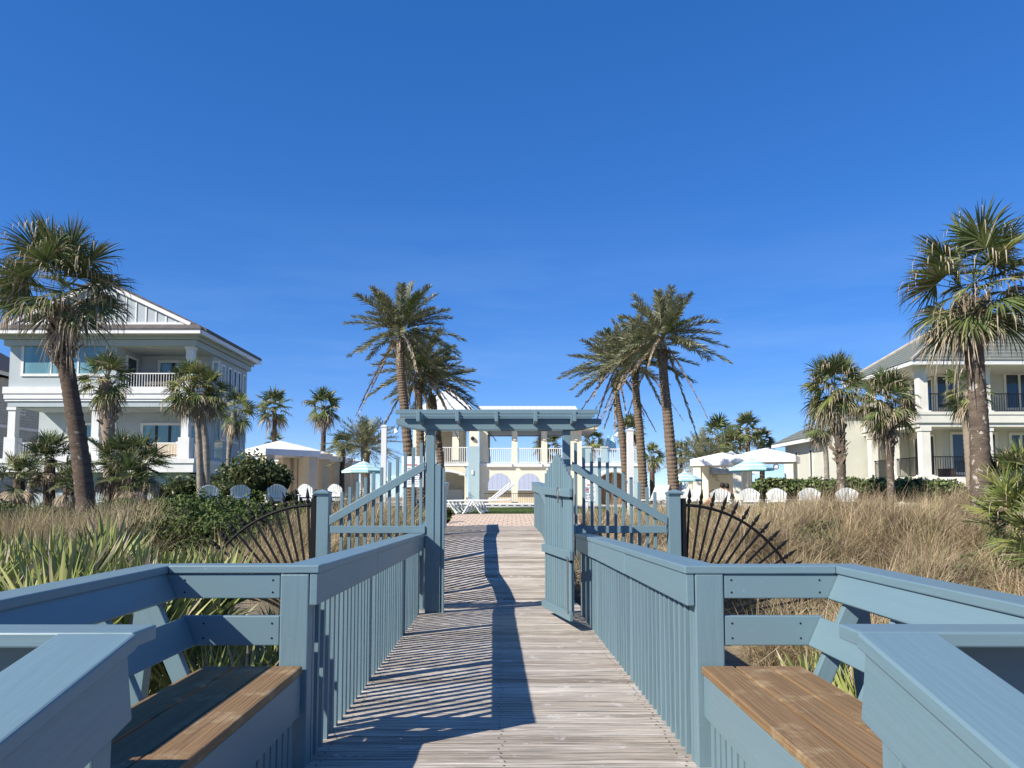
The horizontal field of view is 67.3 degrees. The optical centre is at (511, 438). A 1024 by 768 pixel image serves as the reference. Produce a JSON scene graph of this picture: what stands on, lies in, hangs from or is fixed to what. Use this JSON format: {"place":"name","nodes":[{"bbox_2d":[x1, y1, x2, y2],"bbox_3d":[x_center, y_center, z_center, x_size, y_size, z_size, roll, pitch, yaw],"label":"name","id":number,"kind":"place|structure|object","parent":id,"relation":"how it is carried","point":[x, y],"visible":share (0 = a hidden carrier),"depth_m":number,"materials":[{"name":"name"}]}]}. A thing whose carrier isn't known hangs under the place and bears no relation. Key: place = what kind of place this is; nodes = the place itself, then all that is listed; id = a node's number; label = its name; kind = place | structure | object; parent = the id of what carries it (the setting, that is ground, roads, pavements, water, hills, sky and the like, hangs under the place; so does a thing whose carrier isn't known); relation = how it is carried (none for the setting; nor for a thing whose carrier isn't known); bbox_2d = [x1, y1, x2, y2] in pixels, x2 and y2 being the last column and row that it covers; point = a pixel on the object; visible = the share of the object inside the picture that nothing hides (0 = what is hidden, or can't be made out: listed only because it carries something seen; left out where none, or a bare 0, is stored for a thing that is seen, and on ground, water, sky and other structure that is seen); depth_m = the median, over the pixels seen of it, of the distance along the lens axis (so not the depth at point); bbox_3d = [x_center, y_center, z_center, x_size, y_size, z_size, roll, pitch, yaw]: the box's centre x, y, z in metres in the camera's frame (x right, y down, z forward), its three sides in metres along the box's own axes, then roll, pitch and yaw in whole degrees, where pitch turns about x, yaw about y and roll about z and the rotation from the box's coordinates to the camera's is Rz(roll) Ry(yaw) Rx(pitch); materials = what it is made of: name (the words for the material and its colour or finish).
{"place":"outdoors","nodes":[
{"label":"outdoors","id":0,"kind":"place"},
{"bbox_2d":[0,279,261,508],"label":"grey house","id":1,"kind":"structure","parent":0,"point":[154,338],"depth_m":35.97,"materials":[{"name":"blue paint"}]},
{"bbox_2d":[20,346,108,375],"bbox_3d":[-20.907,-3.706,35.969,4.056,1.558,0.060,0,-4,0],"label":"window","id":2,"kind":"structure","parent":1,"relation":"in","point":[29,361],"depth_m":35.96,"materials":[{"name":"glass"}]},
{"bbox_2d":[140,423,195,458],"bbox_3d":[-16.955,0.131,38.067,2.893,1.877,0.060,0,-4,0],"label":"door","id":3,"kind":"structure","parent":1,"relation":"in","point":[166,432],"depth_m":38.10,"materials":[{"name":"white paint"}]},
{"bbox_2d":[479,474,539,502],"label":"arched window","id":4,"kind":"structure","parent":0,"point":[497,483],"depth_m":76.43,"materials":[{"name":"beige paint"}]},
{"bbox_2d":[0,0,1023,496],"label":"sky","id":5,"kind":"structure","parent":0,"point":[258,166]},
{"bbox_2d":[393,507,665,516],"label":"lawn","id":6,"kind":"structure","parent":0,"point":[525,511],"depth_m":31.03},
{"bbox_2d":[152,474,215,498],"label":"broadleaf shrub","id":7,"kind":"object","parent":6,"relation":"on","point":[178,486],"visible":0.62,"depth_m":29.57,"materials":[{"name":"green plant"}]},
{"bbox_2d":[159,356,220,496],"bbox_3d":[-11.313,-0.164,27.020,2.173,5.690,2.128,0,-4,0],"label":"sabal palm","id":8,"kind":"object","parent":6,"relation":"on","point":[183,405],"visible":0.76,"depth_m":26.95,"materials":[{"name":"green plant"}]},
{"bbox_2d":[180,365,234,495],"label":"sabal palm","id":9,"kind":"object","parent":6,"relation":"on","point":[213,410],"visible":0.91,"depth_m":27.03,"materials":[{"name":"green plant"}]},
{"bbox_2d":[216,386,260,466],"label":"sabal palm","id":10,"kind":"object","parent":6,"relation":"on","point":[233,426],"visible":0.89,"depth_m":32.01,"materials":[{"name":"green plant"}]},
{"bbox_2d":[210,448,294,502],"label":"broadleaf shrub","id":11,"kind":"object","parent":6,"relation":"on","point":[259,474],"visible":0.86,"depth_m":29.55,"materials":[{"name":"green plant"}]},
{"bbox_2d":[342,459,379,496],"bbox_3d":[-7.332,2.216,37.941,2.001,2.470,2.001,0,-4,0],"label":"striped umbrella","id":12,"kind":"object","parent":6,"relation":"on","point":[363,466],"visible":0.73,"depth_m":37.46,"materials":[{"name":"teal fabric"}]},
{"bbox_2d":[381,425,398,512],"bbox_3d":[-4.311,1.061,27.086,0.626,3.146,0.218,0,-4,0],"label":"shower post","id":13,"kind":"object","parent":6,"relation":"on","point":[384,446],"visible":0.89,"depth_m":27.06,"materials":[{"name":"white paint"}]},
{"bbox_2d":[343,280,465,509],"bbox_3d":[-4.791,-2.062,33.965,5.614,10.523,5.878,-2,-5,23],"label":"date palm","id":14,"kind":"object","parent":6,"relation":"on","point":[398,316],"visible":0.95,"depth_m":34.07,"materials":[{"name":"green plant"}]},
{"bbox_2d":[366,325,475,508],"bbox_3d":[-4.397,-1.177,39.368,6.149,9.560,5.744,0,-4,0],"label":"date palm","id":15,"kind":"object","parent":6,"relation":"on","point":[421,386],"visible":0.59,"depth_m":39.05,"materials":[{"name":"green plant"}]},
{"bbox_2d":[383,345,495,467],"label":"date palm","id":16,"kind":"object","parent":6,"relation":"on","point":[432,399],"visible":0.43,"depth_m":42.02,"materials":[{"name":"green plant"}]},
{"bbox_2d":[557,324,671,507],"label":"date palm","id":17,"kind":"object","parent":6,"relation":"on","point":[618,414],"visible":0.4,"depth_m":41.97,"materials":[{"name":"green plant"}]},
{"bbox_2d":[614,428,633,514],"bbox_3d":[3.656,1.062,25.090,0.642,2.845,0.238,0,-4,0],"label":"shower post","id":18,"kind":"object","parent":6,"relation":"on","point":[630,452],"visible":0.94,"depth_m":25.04,"materials":[{"name":"white paint"}]},
{"bbox_2d":[574,314,698,501],"bbox_3d":[6.178,-1.407,38.376,6.288,9.872,5.954,0,-4,0],"label":"date palm","id":19,"kind":"object","parent":6,"relation":"on","point":[615,343],"visible":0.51,"depth_m":38.08,"materials":[{"name":"green plant"}]},
{"bbox_2d":[598,283,732,490],"bbox_3d":[6.733,-1.757,34.588,5.860,10.009,6.637,0,-4,0],"label":"date palm","id":20,"kind":"object","parent":6,"relation":"on","point":[668,311],"visible":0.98,"depth_m":33.99,"materials":[{"name":"green plant"}]},
{"bbox_2d":[729,456,773,483],"bbox_3d":[10.267,1.905,32.950,1.740,2.342,1.740,0,-4,0],"label":"striped umbrella","id":21,"kind":"object","parent":6,"relation":"on","point":[751,464],"visible":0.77,"depth_m":32.55,"materials":[{"name":"teal fabric"}]},
{"bbox_2d":[801,409,833,481],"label":"sabal palm","id":22,"kind":"object","parent":6,"relation":"on","point":[825,437],"visible":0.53,"depth_m":28.97,"materials":[{"name":"green plant"}]},
{"bbox_2d":[799,347,869,497],"bbox_3d":[11.053,-0.311,25.985,2.577,5.822,2.582,0,-4,0],"label":"sabal palm","id":23,"kind":"object","parent":6,"relation":"on","point":[836,408],"visible":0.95,"depth_m":25.90,"materials":[{"name":"green plant"}]},
{"bbox_2d":[750,474,969,502],"bbox_3d":[12.826,1.893,28.681,7.662,1.162,2.095,-1,-4,11],"label":"clipped hedge","id":24,"kind":"object","parent":6,"relation":"on","point":[766,485],"visible":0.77,"depth_m":28.55,"materials":[{"name":"green plant"}]},
{"bbox_2d":[847,365,922,502],"bbox_3d":[11.293,0.037,23.109,2.068,4.700,2.087,0,-4,0],"label":"sabal palm","id":25,"kind":"object","parent":6,"relation":"on","point":[886,424],"visible":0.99,"depth_m":22.91,"materials":[{"name":"green plant"}]},
{"bbox_2d":[940,367,996,491],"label":"sabal palm","id":26,"kind":"object","parent":6,"relation":"on","point":[962,412],"visible":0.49,"depth_m":31.09,"materials":[{"name":"green plant"}]},
{"bbox_2d":[370,501,766,506],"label":"pool deck","id":27,"kind":"structure","parent":0,"point":[524,506],"depth_m":47.65,"materials":[{"name":"concrete"}]},
{"bbox_2d":[245,440,320,503],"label":"cabana","id":28,"kind":"object","parent":27,"relation":"on","point":[303,468],"visible":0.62,"depth_m":52.39,"materials":[{"name":"white fabric"}]},
{"bbox_2d":[258,444,332,503],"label":"cabana","id":29,"kind":"object","parent":27,"relation":"on","point":[323,474],"visible":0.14,"depth_m":55.99,"materials":[{"name":"white fabric"}]},
{"bbox_2d":[302,385,341,451],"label":"fan palm","id":30,"kind":"object","parent":27,"relation":"on","point":[323,420],"visible":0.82,"depth_m":57.97,"materials":[{"name":"green plant"}]},
{"bbox_2d":[413,389,637,504],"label":"clubhouse","id":31,"kind":"structure","parent":27,"relation":"on","point":[483,469],"depth_m":60.00,"materials":[{"name":"beige paint"}]},
{"bbox_2d":[601,473,621,504],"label":"arch door","id":32,"kind":"structure","parent":31,"relation":"in","point":[619,476],"depth_m":59.28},
{"bbox_2d":[657,427,735,489],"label":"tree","id":33,"kind":"object","parent":27,"relation":"on","point":[698,449],"visible":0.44,"depth_m":53.52,"materials":[{"name":"green plant"}]},
{"bbox_2d":[690,453,750,503],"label":"cabana","id":34,"kind":"object","parent":27,"relation":"on","point":[701,465],"visible":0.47,"depth_m":49.52,"materials":[{"name":"white fabric"}]},
{"bbox_2d":[703,412,738,453],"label":"fan palm","id":35,"kind":"object","parent":27,"relation":"on","point":[720,422],"visible":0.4,"depth_m":61.93,"materials":[{"name":"green plant"}]},
{"bbox_2d":[688,451,759,503],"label":"pool pavilion","id":36,"kind":"structure","parent":27,"relation":"on","point":[724,476],"depth_m":52.62,"materials":[{"name":"beige paint"}]},
{"bbox_2d":[716,426,748,453],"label":"fan palm","id":37,"kind":"object","parent":27,"relation":"on","point":[730,433],"visible":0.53,"depth_m":59.92,"materials":[{"name":"green plant"}]},
{"bbox_2d":[732,410,765,451],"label":"fan palm","id":38,"kind":"object","parent":27,"relation":"on","point":[748,418],"visible":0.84,"depth_m":59.85,"materials":[{"name":"green plant"}]},
{"bbox_2d":[729,448,799,505],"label":"cabana","id":39,"kind":"object","parent":27,"relation":"on","point":[790,462],"visible":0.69,"depth_m":45.60,"materials":[{"name":"white fabric"}]},
{"bbox_2d":[148,497,1011,695],"bbox_3d":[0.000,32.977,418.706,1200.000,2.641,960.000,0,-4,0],"label":"dune ground","id":40,"kind":"structure","parent":0,"point":[730,660],"depth_m":9.91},
{"bbox_2d":[0,353,38,493],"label":"tan house","id":41,"kind":"structure","parent":40,"relation":"on","point":[29,424],"depth_m":53.75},
{"bbox_2d":[0,449,50,507],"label":"palmetto bush","id":42,"kind":"object","parent":40,"relation":"on","point":[19,465],"visible":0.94,"depth_m":18.87,"materials":[{"name":"green plant"}]},
{"bbox_2d":[0,547,58,591],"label":"palmetto plant","id":43,"kind":"object","parent":40,"relation":"on","point":[20,575],"visible":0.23,"depth_m":6.12,"materials":[{"name":"green plant"}]},
{"bbox_2d":[0,498,75,530],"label":"juniper hedge","id":44,"kind":"object","parent":40,"relation":"on","point":[4,505],"visible":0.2,"depth_m":17.17,"materials":[{"name":"green plant"}]},
{"bbox_2d":[9,428,70,506],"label":"palmetto bush","id":45,"kind":"object","parent":40,"relation":"on","point":[48,444],"visible":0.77,"depth_m":19.84,"materials":[{"name":"green plant"}]},
{"bbox_2d":[0,520,82,559],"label":"palmetto plant","id":46,"kind":"object","parent":40,"relation":"on","point":[22,536],"visible":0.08,"depth_m":9.10,"materials":[{"name":"green plant"}]},
{"bbox_2d":[0,526,118,572],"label":"palmetto plant","id":47,"kind":"object","parent":40,"relation":"on","point":[19,543],"visible":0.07,"depth_m":7.98,"materials":[{"name":"green plant"}]},
{"bbox_2d":[0,539,122,623],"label":"palmetto plant","id":48,"kind":"object","parent":40,"relation":"on","point":[28,582],"visible":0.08,"depth_m":5.37,"materials":[{"name":"green plant"}]},
{"bbox_2d":[47,460,75,513],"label":"palmetto bush","id":49,"kind":"object","parent":40,"relation":"on","point":[68,488],"visible":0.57,"depth_m":18.32,"materials":[{"name":"green plant"}]},
{"bbox_2d":[0,521,126,583],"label":"palmetto plant","id":50,"kind":"object","parent":40,"relation":"on","point":[51,548],"visible":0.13,"depth_m":7.27,"materials":[{"name":"green plant"}]},
{"bbox_2d":[0,210,142,519],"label":"sabal palm","id":51,"kind":"object","parent":40,"relation":"on","point":[45,248],"visible":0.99,"depth_m":16.87,"materials":[{"name":"green plant"}]},
{"bbox_2d":[9,529,134,588],"bbox_3d":[-3.965,1.427,6.771,1.219,1.268,1.486,-3,-5,37],"label":"palmetto plant","id":52,"kind":"object","parent":40,"relation":"on","point":[56,563],"visible":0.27,"depth_m":6.86,"materials":[{"name":"green plant"}]},
{"bbox_2d":[30,506,153,567],"bbox_3d":[-4.569,1.402,8.289,1.472,1.370,1.437,-3,-5,32],"label":"palmetto plant","id":53,"kind":"object","parent":40,"relation":"on","point":[122,544],"visible":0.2,"depth_m":8.41,"materials":[{"name":"green plant"}]},
{"bbox_2d":[77,346,135,503],"bbox_3d":[-12.833,-0.243,24.044,1.962,5.404,1.845,3,-5,-37],"label":"sabal palm","id":54,"kind":"object","parent":40,"relation":"on","point":[108,394],"visible":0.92,"depth_m":23.96,"materials":[{"name":"green plant"}]},
{"bbox_2d":[87,428,151,502],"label":"palmetto bush","id":55,"kind":"object","parent":40,"relation":"on","point":[108,447],"visible":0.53,"depth_m":20.66,"materials":[{"name":"green plant"}]},
{"bbox_2d":[95,449,160,502],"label":"palmetto bush","id":56,"kind":"object","parent":40,"relation":"on","point":[123,464],"visible":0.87,"depth_m":19.83,"materials":[{"name":"green plant"}]},
{"bbox_2d":[98,428,177,496],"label":"palmetto bush","id":57,"kind":"object","parent":40,"relation":"on","point":[144,445],"visible":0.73,"depth_m":20.87,"materials":[{"name":"green plant"}]},
{"bbox_2d":[67,541,216,623],"bbox_3d":[-2.830,1.352,5.126,1.607,1.308,1.519,3,-5,-33],"label":"palmetto plant","id":58,"kind":"object","parent":40,"relation":"on","point":[174,616],"visible":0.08,"depth_m":5.58,"materials":[{"name":"green plant"}]},
{"bbox_2d":[115,536,206,567],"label":"palmetto plant","id":59,"kind":"object","parent":40,"relation":"on","point":[144,558],"visible":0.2,"depth_m":7.40,"materials":[{"name":"green plant"}]},
{"bbox_2d":[82,552,248,696],"bbox_3d":[-2.831,1.481,6.064,1.508,1.170,1.661,0,-4,0],"label":"palmetto plant","id":60,"kind":"object","parent":40,"relation":"on","point":[209,607],"visible":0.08,"depth_m":5.96,"materials":[{"name":"green plant"}]},
{"bbox_2d":[77,487,338,560],"bbox_3d":[-7.063,1.976,17.140,6.405,1.755,10.537,0,-4,0],"label":"juniper hedge","id":61,"kind":"object","parent":40,"relation":"on","point":[199,508],"visible":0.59,"depth_m":13.52,"materials":[{"name":"green plant"}]},
{"bbox_2d":[149,645,268,693],"bbox_3d":[-2.377,1.821,5.840,0.764,0.678,0.782,-3,-5,33],"label":"palmetto plant","id":62,"kind":"object","parent":40,"relation":"on","point":[166,681],"visible":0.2,"depth_m":5.78,"materials":[{"name":"green plant"}]},
{"bbox_2d":[169,543,263,614],"bbox_3d":[-2.915,1.490,7.340,1.334,0.958,1.253,0,-4,0],"label":"palmetto plant","id":63,"kind":"object","parent":40,"relation":"on","point":[232,557],"visible":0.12,"depth_m":7.43,"materials":[{"name":"green plant"}]},
{"bbox_2d":[191,608,263,665],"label":"palmetto plant","id":64,"kind":"object","parent":40,"relation":"on","point":[233,647],"visible":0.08,"depth_m":6.61,"materials":[{"name":"green plant"}]},
{"bbox_2d":[0,480,457,606],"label":"dune grass","id":65,"kind":"structure","parent":40,"relation":"on","point":[44,526],"depth_m":13.20,"materials":[{"name":"plant"}]},
{"bbox_2d":[192,645,278,669],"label":"palmetto plant","id":66,"kind":"object","parent":40,"relation":"on","point":[252,663],"visible":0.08,"depth_m":5.78,"materials":[{"name":"green plant"}]},
{"bbox_2d":[223,645,278,666],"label":"palmetto plant","id":67,"kind":"object","parent":40,"relation":"on","point":[269,652],"visible":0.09,"depth_m":6.39,"materials":[{"name":"green plant"}]},
{"bbox_2d":[200,488,316,607],"bbox_3d":[-3.494,1.739,10.133,1.808,2.195,0.075,0,-4,0],"label":"iron fence","id":68,"kind":"object","parent":40,"relation":"on","point":[312,537],"visible":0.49,"depth_m":10.16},
{"bbox_2d":[254,386,293,441],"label":"fan palm","id":69,"kind":"object","parent":40,"relation":"on","point":[274,396],"visible":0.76,"depth_m":60.08,"materials":[{"name":"green plant"}]},
{"bbox_2d":[327,429,353,500],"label":"fan palm","id":70,"kind":"object","parent":40,"relation":"on","point":[342,463],"visible":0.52,"depth_m":59.85,"materials":[{"name":"green plant"}]},
{"bbox_2d":[320,414,401,496],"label":"date palm","id":71,"kind":"object","parent":40,"relation":"on","point":[365,431],"visible":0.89,"depth_m":55.60,"materials":[{"name":"green plant"}]},
{"bbox_2d":[312,443,424,556],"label":"fence wing","id":72,"kind":"structure","parent":40,"relation":"on","point":[325,520],"depth_m":10.16,"materials":[{"name":"wood"}]},
{"bbox_2d":[395,409,600,612],"bbox_3d":[-0.177,1.301,10.580,2.723,3.223,1.998,0,-4,0],"label":"gate arbor","id":73,"kind":"object","parent":40,"relation":"on","point":[430,422],"visible":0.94,"depth_m":10.18,"materials":[{"name":"blue paint"}]},
{"bbox_2d":[541,454,573,621],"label":"gate","id":74,"kind":"structure","parent":73,"relation":"attached to","point":[557,490],"depth_m":9.25,"materials":[{"name":"blue paint"}]},
{"bbox_2d":[305,526,698,767],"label":"boardwalk","id":75,"kind":"structure","parent":40,"relation":"on","point":[495,664],"depth_m":5.79,"materials":[{"name":"grey wood"}]},
{"bbox_2d":[0,634,136,767],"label":"railing","id":76,"kind":"object","parent":75,"relation":"attached to","point":[65,702],"visible":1,"depth_m":1.86,"materials":[{"name":"blue paint"}]},
{"bbox_2d":[0,574,301,767],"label":"bench","id":77,"kind":"object","parent":75,"relation":"on","point":[224,717],"visible":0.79,"depth_m":3.44,"materials":[{"name":"blue paint"}]},
{"bbox_2d":[0,563,324,698],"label":"railing","id":78,"kind":"object","parent":75,"relation":"attached to","point":[207,580],"visible":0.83,"depth_m":4.16,"materials":[{"name":"blue paint"}]},
{"bbox_2d":[279,533,424,767],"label":"railing","id":79,"kind":"object","parent":75,"relation":"attached to","point":[348,617],"visible":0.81,"depth_m":5.02,"materials":[{"name":"blue paint"}]},
{"bbox_2d":[419,482,448,609],"bbox_3d":[-1.427,1.927,14.445,0.227,2.398,8.112,0,-4,-2],"label":"railing","id":80,"kind":"object","parent":75,"relation":"attached to","point":[422,585],"visible":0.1,"depth_m":10.62,"materials":[{"name":"blue paint"}]},
{"bbox_2d":[531,482,544,540],"bbox_3d":[0.743,1.953,14.795,0.219,2.398,7.412,0,-4,-3],"label":"railing","id":81,"kind":"object","parent":75,"relation":"attached to","point":[539,511],"visible":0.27,"depth_m":16.79,"materials":[{"name":"blue paint"}]},
{"bbox_2d":[575,533,724,767],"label":"railing","id":82,"kind":"object","parent":75,"relation":"attached to","point":[654,618],"visible":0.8,"depth_m":5.03,"materials":[{"name":"blue paint"}]},
{"bbox_2d":[681,564,1023,698],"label":"railing","id":83,"kind":"object","parent":75,"relation":"attached to","point":[997,650],"visible":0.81,"depth_m":3.97,"materials":[{"name":"blue paint"}]},
{"bbox_2d":[702,574,1023,767],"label":"bench","id":84,"kind":"object","parent":75,"relation":"on","point":[779,717],"visible":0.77,"depth_m":3.42,"materials":[{"name":"blue paint"}]},
{"bbox_2d":[857,633,1023,767],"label":"railing","id":85,"kind":"object","parent":75,"relation":"attached to","point":[933,700],"visible":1,"depth_m":1.81,"materials":[{"name":"blue paint"}]},
{"bbox_2d":[447,514,581,525],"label":"paver walk","id":86,"kind":"structure","parent":40,"relation":"on","point":[495,519],"depth_m":21.14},
{"bbox_2d":[572,443,683,555],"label":"fence wing","id":87,"kind":"structure","parent":40,"relation":"on","point":[671,519],"depth_m":10.16,"materials":[{"name":"wood"}]},
{"bbox_2d":[645,441,665,503],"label":"fan palm","id":88,"kind":"object","parent":40,"relation":"on","point":[653,466],"visible":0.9,"depth_m":61.78,"materials":[{"name":"green plant"}]},
{"bbox_2d":[681,488,819,614],"bbox_3d":[3.138,1.739,10.135,1.811,2.195,0.079,0,-4,0],"label":"iron fence","id":89,"kind":"object","parent":40,"relation":"on","point":[684,539],"visible":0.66,"depth_m":10.15,"materials":[{"name":"metal"}]},
{"bbox_2d":[574,468,1023,672],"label":"dune grass","id":90,"kind":"structure","parent":40,"relation":"on","point":[847,552],"depth_m":14.10,"materials":[{"name":"plant"}]},
{"bbox_2d":[764,646,854,691],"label":"palmetto plant","id":91,"kind":"object","parent":40,"relation":"on","point":[842,665],"visible":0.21,"depth_m":6.21,"materials":[{"name":"green plant"}]},
{"bbox_2d":[783,516,846,554],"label":"dry grass","id":92,"kind":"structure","parent":40,"relation":"on","point":[822,533],"depth_m":15.20,"materials":[{"name":"brown plant"}]},
{"bbox_2d":[660,495,1023,653],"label":"green dune grass","id":93,"kind":"structure","parent":40,"relation":"on","point":[740,609],"depth_m":13.08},
{"bbox_2d":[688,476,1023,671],"bbox_3d":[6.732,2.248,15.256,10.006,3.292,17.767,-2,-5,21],"label":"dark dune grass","id":94,"kind":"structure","parent":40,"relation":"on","point":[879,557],"depth_m":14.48,"materials":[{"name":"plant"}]},
{"bbox_2d":[771,312,1023,507],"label":"cream house","id":95,"kind":"structure","parent":40,"relation":"on","point":[937,444],"depth_m":42.76,"materials":[{"name":"beige paint"}]},
{"bbox_2d":[934,374,959,409],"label":"door","id":96,"kind":"structure","parent":95,"relation":"in","point":[940,385],"depth_m":42.91,"materials":[{"name":"beige paint"}]},
{"bbox_2d":[949,432,997,474],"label":"door","id":97,"kind":"structure","parent":95,"relation":"in","point":[956,438],"depth_m":42.64,"materials":[{"name":"beige paint"}]},
{"bbox_2d":[1003,374,1023,409],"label":"door","id":98,"kind":"structure","parent":95,"relation":"in","point":[1012,383],"depth_m":42.91,"materials":[{"name":"beige paint"}]},
{"bbox_2d":[894,192,1023,522],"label":"sabal palm","id":99,"kind":"object","parent":40,"relation":"on","point":[959,326],"visible":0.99,"depth_m":16.95,"materials":[{"name":"green plant"}]},
{"bbox_2d":[919,552,1018,591],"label":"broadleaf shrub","id":100,"kind":"object","parent":40,"relation":"on","point":[961,565],"visible":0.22,"depth_m":12.33,"materials":[{"name":"green plant"}]},
{"bbox_2d":[956,461,1023,569],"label":"palmetto bush","id":101,"kind":"object","parent":40,"relation":"on","point":[1007,490],"visible":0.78,"depth_m":12.99,"materials":[{"name":"green plant"}]},
{"bbox_2d":[965,435,1023,510],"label":"palmetto bush","id":102,"kind":"object","parent":40,"relation":"on","point":[1014,457],"visible":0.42,"depth_m":16.89,"materials":[{"name":"green plant"}]},
{"bbox_2d":[994,489,1023,584],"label":"palmetto bush","id":103,"kind":"object","parent":40,"relation":"on","point":[1018,521],"visible":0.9,"depth_m":11.97,"materials":[{"name":"green plant"}]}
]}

